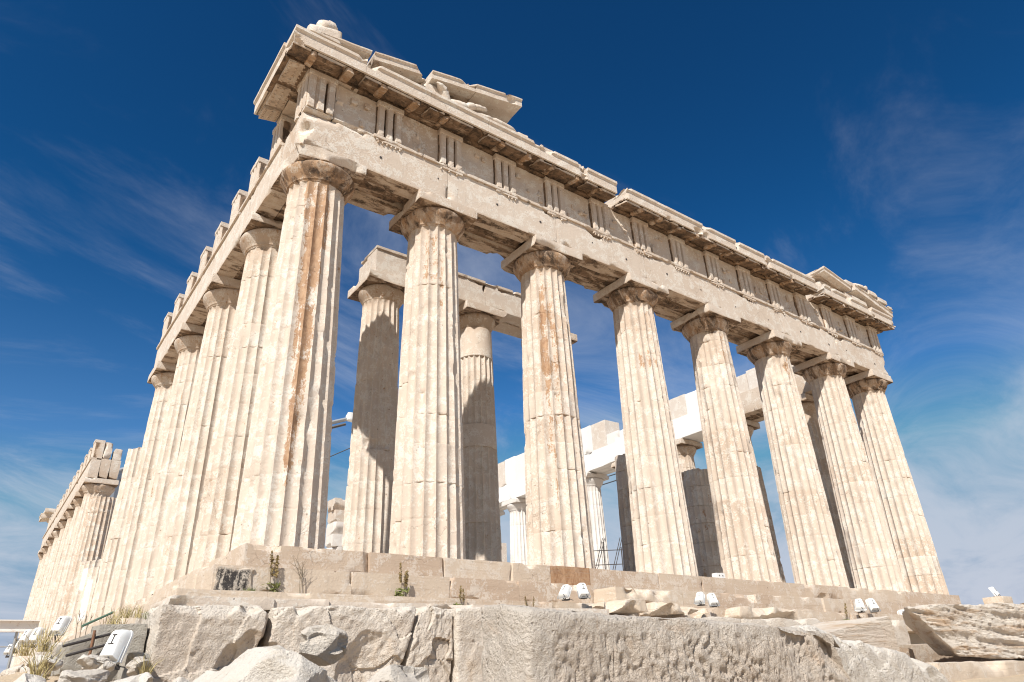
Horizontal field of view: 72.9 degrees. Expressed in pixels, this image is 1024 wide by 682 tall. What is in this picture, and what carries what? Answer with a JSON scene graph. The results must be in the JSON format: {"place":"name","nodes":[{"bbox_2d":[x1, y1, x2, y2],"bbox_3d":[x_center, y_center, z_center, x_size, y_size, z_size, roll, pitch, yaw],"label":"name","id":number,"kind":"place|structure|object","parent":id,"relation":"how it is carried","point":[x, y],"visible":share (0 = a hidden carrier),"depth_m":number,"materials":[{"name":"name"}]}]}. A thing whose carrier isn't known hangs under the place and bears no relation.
{"place":"outdoors","nodes":[
{"label":"outdoors","id":0,"kind":"place"},
{"bbox_2d":[0,672,1023,681],"bbox_3d":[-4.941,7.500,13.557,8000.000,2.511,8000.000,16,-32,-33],"label":"ground","id":1,"kind":"structure","parent":0,"point":[17,675],"depth_m":9.08,"materials":[{"name":"beige stone"}]},
{"bbox_2d":[0,669,14,675],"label":"rubble stone","id":2,"kind":"object","parent":1,"relation":"on","point":[6,672],"visible":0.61,"depth_m":11.73,"materials":[{"name":"stone"}]},
{"bbox_2d":[3,644,13,657],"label":"floodlight","id":3,"kind":"object","parent":1,"relation":"on","point":[6,651],"visible":0.45,"depth_m":21.59,"materials":[{"name":"white paint"}]},
{"bbox_2d":[10,664,23,672],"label":"rubble stone","id":4,"kind":"object","parent":1,"relation":"on","point":[16,668],"visible":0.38,"depth_m":13.22,"materials":[{"name":"beige stone"}]},
{"bbox_2d":[0,619,40,668],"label":"steel beam","id":5,"kind":"structure","parent":1,"relation":"on","point":[16,626],"depth_m":19.18,"materials":[{"name":"metal"}]},
{"bbox_2d":[9,638,21,653],"bbox_3d":[-13.687,8.443,19.182,0.286,0.388,0.300,-7,-26,9],"label":"floodlight","id":6,"kind":"object","parent":5,"relation":"attached to","point":[16,644],"visible":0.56,"depth_m":19.07,"materials":[{"name":"white paint"}]},
{"bbox_2d":[8,635,37,655],"bbox_3d":[-8.985,5.594,12.785,0.747,0.385,1.103,16,-32,-33],"label":"grass tuft","id":7,"kind":"object","parent":1,"relation":"on","point":[25,651],"visible":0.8,"depth_m":12.81,"materials":[{"name":"plant"}]},
{"bbox_2d":[20,665,29,672],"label":"rubble stone","id":8,"kind":"object","parent":1,"relation":"on","point":[22,669],"visible":0.23,"depth_m":11.76,"materials":[{"name":"beige stone"}]},
{"bbox_2d":[19,629,32,646],"bbox_3d":[-11.875,7.276,16.954,0.287,0.388,0.314,-8,-27,11],"label":"floodlight","id":9,"kind":"object","parent":1,"relation":"on","point":[27,632],"visible":0.56,"depth_m":16.88,"materials":[{"name":"white paint"}]},
{"bbox_2d":[14,673,46,681],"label":"boulder","id":10,"kind":"object","parent":1,"relation":"on","point":[25,677],"visible":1,"depth_m":6.47,"materials":[{"name":"beige stone"}]},
{"bbox_2d":[28,627,45,647],"bbox_3d":[-9.823,6.145,14.343,0.287,0.388,0.291,-6,-26,8],"label":"floodlight","id":11,"kind":"object","parent":1,"relation":"on","point":[32,635],"visible":0.65,"depth_m":14.27,"materials":[{"name":"white paint"}]},
{"bbox_2d":[17,641,67,680],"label":"grass tuft","id":12,"kind":"object","parent":1,"relation":"on","point":[41,667],"visible":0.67,"depth_m":7.88,"materials":[{"name":"plant"}]},
{"bbox_2d":[11,620,76,651],"bbox_3d":[-6.540,4.076,9.662,0.990,0.479,0.941,16,-32,-33],"label":"grass tuft","id":13,"kind":"object","parent":1,"relation":"on","point":[42,646],"visible":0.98,"depth_m":9.59,"materials":[{"name":"plant"}]},
{"bbox_2d":[25,654,63,673],"bbox_3d":[-5.464,3.778,8.100,0.395,0.207,0.254,-12,-28,19],"label":"boulder","id":14,"kind":"object","parent":1,"relation":"on","point":[58,664],"visible":0.56,"depth_m":8.05,"materials":[{"name":"grey stone"}]},
{"bbox_2d":[35,642,63,655],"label":"lamp plinth","id":15,"kind":"structure","parent":1,"relation":"on","point":[54,648],"depth_m":11.45,"materials":[{"name":"stone"}]},
{"bbox_2d":[49,616,71,641],"bbox_3d":[-7.697,4.977,11.814,0.286,0.538,0.306,-7,-27,10],"label":"floodlight","id":16,"kind":"object","parent":15,"relation":"on","point":[65,621],"visible":0.87,"depth_m":11.77,"materials":[{"name":"white paint"}]},
{"bbox_2d":[51,632,92,676],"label":"poros block","id":17,"kind":"structure","parent":1,"relation":"on","point":[70,662],"depth_m":9.42,"materials":[{"name":"grey stone"}]},
{"bbox_2d":[81,611,113,626],"bbox_3d":[-6.072,4.078,10.161,0.036,0.253,0.514,-10,-27,14],"label":"green pipe","id":18,"kind":"object","parent":17,"relation":"on","point":[96,619],"visible":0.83,"depth_m":10.13,"materials":[{"name":"metal"}]},
{"bbox_2d":[57,669,109,681],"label":"boulder","id":19,"kind":"object","parent":1,"relation":"on","point":[96,675],"visible":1,"depth_m":6.87,"materials":[{"name":"beige stone"}]},
{"bbox_2d":[74,611,93,638],"bbox_3d":[-6.617,4.382,10.687,0.290,0.439,0.185,-15,-29,24],"label":"dry weed","id":20,"kind":"object","parent":1,"relation":"on","point":[79,613],"visible":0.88,"depth_m":10.71,"materials":[{"name":"beige plant"}]},
{"bbox_2d":[76,654,115,671],"bbox_3d":[-4.931,3.843,8.208,0.427,0.245,0.291,16,-32,-33],"label":"boulder","id":21,"kind":"object","parent":1,"relation":"on","point":[89,662],"visible":0.75,"depth_m":8.14,"materials":[{"name":"grey stone"}]},
{"bbox_2d":[99,629,132,670],"bbox_3d":[-5.150,4.034,9.041,0.360,0.485,0.389,-8,-27,11],"label":"floodlight","id":22,"kind":"object","parent":1,"relation":"on","point":[116,646],"visible":0.78,"depth_m":8.95,"materials":[{"name":"white paint"}]},
{"bbox_2d":[91,623,147,681],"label":"poros block","id":23,"kind":"structure","parent":1,"relation":"on","point":[137,643],"depth_m":9.73,"materials":[{"name":"grey stone"}]},
{"bbox_2d":[62,633,110,647],"bbox_3d":[-5.745,4.043,9.366,0.036,0.195,0.580,-21,-32,33],"label":"iron bar","id":24,"kind":"object","parent":23,"relation":"attached to","point":[85,640],"visible":0.98,"depth_m":9.34,"materials":[{"name":"black metal"}]},
{"bbox_2d":[88,630,95,654],"bbox_3d":[-5.675,4.111,9.353,0.033,0.380,0.033,-17,-30,27],"label":"rusty stake","id":25,"kind":"object","parent":24,"relation":"attached to","point":[92,640],"visible":0.59,"depth_m":9.37,"materials":[{"name":"metal"}]},
{"bbox_2d":[65,643,105,656],"bbox_3d":[-5.661,4.123,9.253,0.036,0.185,0.532,-20,-31,32],"label":"iron bar","id":26,"kind":"object","parent":25,"relation":"attached to","point":[84,650],"visible":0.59,"depth_m":9.21,"materials":[{"name":"black metal"}]},
{"bbox_2d":[97,611,129,623],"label":"grass tuft","id":27,"kind":"object","parent":23,"relation":"on","point":[111,621],"visible":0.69,"depth_m":10.30,"materials":[{"name":"plant"}]},
{"bbox_2d":[116,652,150,679],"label":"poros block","id":28,"kind":"structure","parent":1,"relation":"on","point":[122,672],"depth_m":9.25,"materials":[{"name":"beige stone"}]},
{"bbox_2d":[113,672,153,681],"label":"boulder","id":29,"kind":"object","parent":1,"relation":"on","point":[146,677],"visible":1,"depth_m":7.42,"materials":[{"name":"beige stone"}]},
{"bbox_2d":[126,656,149,676],"bbox_3d":[-4.571,3.998,8.464,0.253,0.264,0.285,-16,-29,25],"label":"boulder","id":30,"kind":"object","parent":1,"relation":"on","point":[133,669],"visible":0.73,"depth_m":8.38,"materials":[{"name":"beige stone"}]},
{"bbox_2d":[127,652,163,673],"bbox_3d":[-4.463,3.925,8.433,0.334,0.314,0.486,-24,-33,37],"label":"grass tuft","id":31,"kind":"object","parent":1,"relation":"on","point":[144,669],"visible":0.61,"depth_m":8.40,"materials":[{"name":"plant"}]},
{"bbox_2d":[172,677,190,681],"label":"boulder","id":32,"kind":"object","parent":1,"relation":"on","point":[180,679],"visible":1,"depth_m":7.80,"materials":[{"name":"beige stone"}]},
{"bbox_2d":[134,604,267,681],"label":"foundation block","id":33,"kind":"structure","parent":1,"relation":"on","point":[191,643],"depth_m":9.95,"materials":[{"name":"stone"}]},
{"bbox_2d":[110,602,154,618],"bbox_3d":[-5.952,4.205,10.855,0.727,0.255,0.590,10,-29,-23],"label":"grass tuft","id":34,"kind":"object","parent":33,"relation":"on","point":[130,614],"visible":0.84,"depth_m":10.76,"materials":[{"name":"plant"}]},
{"bbox_2d":[150,595,274,610],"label":"levelling slab","id":35,"kind":"structure","parent":33,"relation":"on","point":[265,603],"depth_m":10.59,"materials":[{"name":"stone"}]},
{"bbox_2d":[110,412,352,497],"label":"crane","id":36,"kind":"object","parent":1,"relation":"on","point":[348,418],"visible":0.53,"depth_m":67.20,"materials":[{"name":"metal"}]},
{"bbox_2d":[192,645,336,681],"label":"boulder","id":37,"kind":"object","parent":1,"relation":"on","point":[277,663],"visible":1,"depth_m":5.16,"materials":[{"name":"beige stone"}]},
{"bbox_2d":[299,624,347,665],"bbox_3d":[-1.636,2.645,6.040,0.398,0.342,0.372,3,-27,-11],"label":"white rock","id":38,"kind":"object","parent":37,"relation":"on","point":[323,645],"visible":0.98,"depth_m":5.93,"materials":[{"name":"white stone"}]},
{"bbox_2d":[257,605,415,681],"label":"foundation block","id":39,"kind":"structure","parent":1,"relation":"on","point":[378,639],"depth_m":11.31,"materials":[{"name":"stone"}]},
{"bbox_2d":[274,598,328,607],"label":"levelling slab","id":40,"kind":"structure","parent":39,"relation":"on","point":[288,602],"depth_m":11.29,"materials":[{"name":"stone"}]},
{"bbox_2d":[329,601,426,608],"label":"levelling slab","id":41,"kind":"structure","parent":39,"relation":"on","point":[373,605],"depth_m":12.08,"materials":[{"name":"stone"}]},
{"bbox_2d":[367,664,429,681],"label":"boulder","id":42,"kind":"object","parent":1,"relation":"on","point":[395,673],"visible":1,"depth_m":6.83,"materials":[{"name":"beige stone"}]},
{"bbox_2d":[400,605,452,681],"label":"foundation block","id":43,"kind":"structure","parent":1,"relation":"on","point":[430,646],"depth_m":12.08,"materials":[{"name":"stone"}]},
{"bbox_2d":[10,20,960,667],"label":"temple","id":44,"kind":"structure","parent":1,"relation":"on","point":[222,492],"depth_m":22.84,"materials":[{"name":"stone"}]},
{"bbox_2d":[262,550,281,591],"bbox_3d":[-4.514,4.395,13.056,0.315,0.870,0.330,-16,-29,25],"label":"weed","id":45,"kind":"object","parent":44,"relation":"on","point":[276,573],"visible":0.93,"depth_m":13.06,"materials":[{"name":"green plant"}]},
{"bbox_2d":[288,550,305,592],"bbox_3d":[-4.139,4.483,13.373,0.352,0.860,0.228,0,-26,-5],"label":"dry weed","id":46,"kind":"object","parent":44,"relation":"on","point":[301,573],"visible":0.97,"depth_m":13.37,"materials":[{"name":"brown plant"}]},
{"bbox_2d":[394,563,409,596],"bbox_3d":[-2.297,5.021,14.450,0.263,0.776,0.362,-18,-30,28],"label":"weed","id":47,"kind":"object","parent":44,"relation":"on","point":[398,593],"visible":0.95,"depth_m":14.45,"materials":[{"name":"green plant"}]},
{"bbox_2d":[594,538,623,570],"bbox_3d":[4.613,12.414,37.416,3.860,4.180,0.220,-2,-26,0],"label":"scaffold","id":48,"kind":"object","parent":44,"relation":"on","point":[617,549],"visible":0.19,"depth_m":37.70,"materials":[{"name":"metal"}]},
{"bbox_2d":[587,598,647,614],"bbox_3d":[2.413,6.326,16.509,1.448,0.354,0.920,16,-32,-33],"label":"broken stone","id":49,"kind":"object","parent":44,"relation":"on","point":[625,607],"visible":0.8,"depth_m":16.37,"materials":[{"name":"stone"}]},
{"bbox_2d":[593,587,682,605],"bbox_3d":[3.258,6.604,17.770,2.418,0.444,0.820,16,-32,-33],"label":"dentil stone","id":50,"kind":"object","parent":44,"relation":"on","point":[616,593],"visible":0.57,"depth_m":17.36,"materials":[{"name":"stone"}]},
{"bbox_2d":[640,602,699,615],"bbox_3d":[3.979,6.828,17.599,1.696,0.299,0.824,16,-32,-33],"label":"broken stone","id":51,"kind":"object","parent":44,"relation":"on","point":[663,609],"visible":0.9,"depth_m":17.25,"materials":[{"name":"stone"}]},
{"bbox_2d":[712,573,724,577],"bbox_3d":[6.526,7.419,21.875,0.400,0.156,0.210,16,-32,-33],"label":"junction box","id":52,"kind":"object","parent":44,"relation":"on","point":[719,575],"visible":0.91,"depth_m":21.79,"materials":[{"name":"white paint"}]},
{"bbox_2d":[865,598,880,612],"bbox_3d":[11.967,8.758,22.946,0.448,0.440,0.331,2,-26,-9],"label":"floodlight","id":53,"kind":"object","parent":44,"relation":"attached to","point":[872,605],"visible":1,"depth_m":22.84,"materials":[{"name":"white paint"}]},
{"bbox_2d":[982,596,1013,603],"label":"plinth block","id":54,"kind":"structure","parent":44,"relation":"on","point":[997,599],"depth_m":29.75,"materials":[{"name":"stone"}]},
{"bbox_2d":[988,587,1000,596],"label":"floodlight","id":55,"kind":"object","parent":54,"relation":"on","point":[994,591],"visible":0.82,"depth_m":30.09,"materials":[{"name":"white paint"}]},
{"bbox_2d":[449,607,555,681],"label":"foundation block","id":56,"kind":"structure","parent":1,"relation":"on","point":[467,637],"depth_m":12.35,"materials":[{"name":"stone"}]},
{"bbox_2d":[453,586,465,604],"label":"weed","id":57,"kind":"object","parent":56,"relation":"on","point":[461,594],"visible":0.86,"depth_m":14.38,"materials":[{"name":"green plant"}]},
{"bbox_2d":[428,604,516,608],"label":"levelling slab","id":58,"kind":"structure","parent":56,"relation":"on","point":[444,606],"depth_m":12.88,"materials":[{"name":"stone"}]},
{"bbox_2d":[481,604,850,681],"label":"pecked block","id":59,"kind":"structure","parent":1,"relation":"on","point":[522,643],"depth_m":4.06,"materials":[{"name":"stone"}]},
{"bbox_2d":[659,616,740,622],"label":"foundation block","id":60,"kind":"structure","parent":1,"relation":"on","point":[728,619],"depth_m":16.60,"materials":[{"name":"stone"}]},
{"bbox_2d":[741,618,820,626],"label":"foundation block","id":61,"kind":"structure","parent":1,"relation":"on","point":[777,622],"depth_m":17.86,"materials":[{"name":"stone"}]},
{"bbox_2d":[694,592,706,605],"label":"floodlight","id":62,"kind":"object","parent":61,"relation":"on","point":[699,599],"visible":1,"depth_m":18.14,"materials":[{"name":"white paint"}]},
{"bbox_2d":[707,593,719,606],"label":"floodlight","id":63,"kind":"object","parent":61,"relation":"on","point":[713,601],"visible":1,"depth_m":18.41,"materials":[{"name":"white paint"}]},
{"bbox_2d":[725,606,817,619],"bbox_3d":[7.420,7.901,19.949,3.742,0.386,0.750,16,-32,-33],"label":"broken stone","id":64,"kind":"object","parent":61,"relation":"on","point":[744,612],"visible":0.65,"depth_m":19.55,"materials":[{"name":"stone"}]},
{"bbox_2d":[811,616,899,651],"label":"wedge slab","id":65,"kind":"structure","parent":1,"relation":"on","point":[876,631],"depth_m":9.27,"materials":[{"name":"stone"}]},
{"bbox_2d":[821,620,910,644],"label":"foundation block","id":66,"kind":"structure","parent":1,"relation":"on","point":[901,633],"depth_m":21.06,"materials":[{"name":"stone"}]},
{"bbox_2d":[854,599,866,612],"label":"floodlight","id":67,"kind":"object","parent":66,"relation":"on","point":[859,607],"visible":1,"depth_m":22.36,"materials":[{"name":"white paint"}]},
{"bbox_2d":[791,625,947,681],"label":"pale block","id":68,"kind":"structure","parent":1,"relation":"on","point":[862,661],"depth_m":6.63,"materials":[{"name":"beige stone"}]},
{"bbox_2d":[899,647,914,658],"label":"support stone","id":69,"kind":"object","parent":1,"relation":"on","point":[909,652],"visible":0.03,"depth_m":10.09,"materials":[{"name":"stone"}]},
{"bbox_2d":[898,644,1022,662],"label":"support stone","id":70,"kind":"object","parent":1,"relation":"on","point":[924,653],"visible":0.13,"depth_m":12.35,"materials":[{"name":"stone"}]},
{"bbox_2d":[926,660,1023,681],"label":"flat stone","id":71,"kind":"object","parent":1,"relation":"on","point":[957,671],"visible":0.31,"depth_m":8.91,"materials":[{"name":"stone"}]},
{"bbox_3d":[1.395,7.021,14.688,2.616,2.170,1.882,16,-32,-33],"label":"foundation block","id":72,"kind":"object","parent":1,"relation":"on","visible":0},
{"bbox_2d":[538,607,608,614],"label":"levelling slab","id":73,"kind":"structure","parent":72,"relation":"on","point":[602,611],"depth_m":14.71,"materials":[{"name":"stone"}]},
{"bbox_2d":[557,584,571,600],"bbox_3d":[1.227,5.722,15.754,0.308,0.349,0.386,-17,-30,27],"label":"floodlight","id":74,"kind":"object","parent":73,"relation":"on","point":[564,592],"visible":1,"depth_m":15.63,"materials":[{"name":"white paint"}]},
{"bbox_2d":[577,583,590,598],"bbox_3d":[1.667,5.781,16.035,0.349,0.355,0.282,1,-26,-8],"label":"floodlight","id":75,"kind":"object","parent":72,"relation":"on","point":[583,591],"visible":1,"depth_m":15.94,"materials":[{"name":"white paint"}]},
{"bbox_2d":[0,0,1023,672],"label":"sky","id":76,"kind":"structure","parent":0,"point":[878,144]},
{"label":"flat stone","id":77,"kind":"object","parent":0,"visible":0},
{"bbox_2d":[902,602,1023,660],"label":"layered slab","id":78,"kind":"structure","parent":77,"relation":"on","point":[991,631],"depth_m":10.13,"materials":[{"name":"stone"}]}
]}

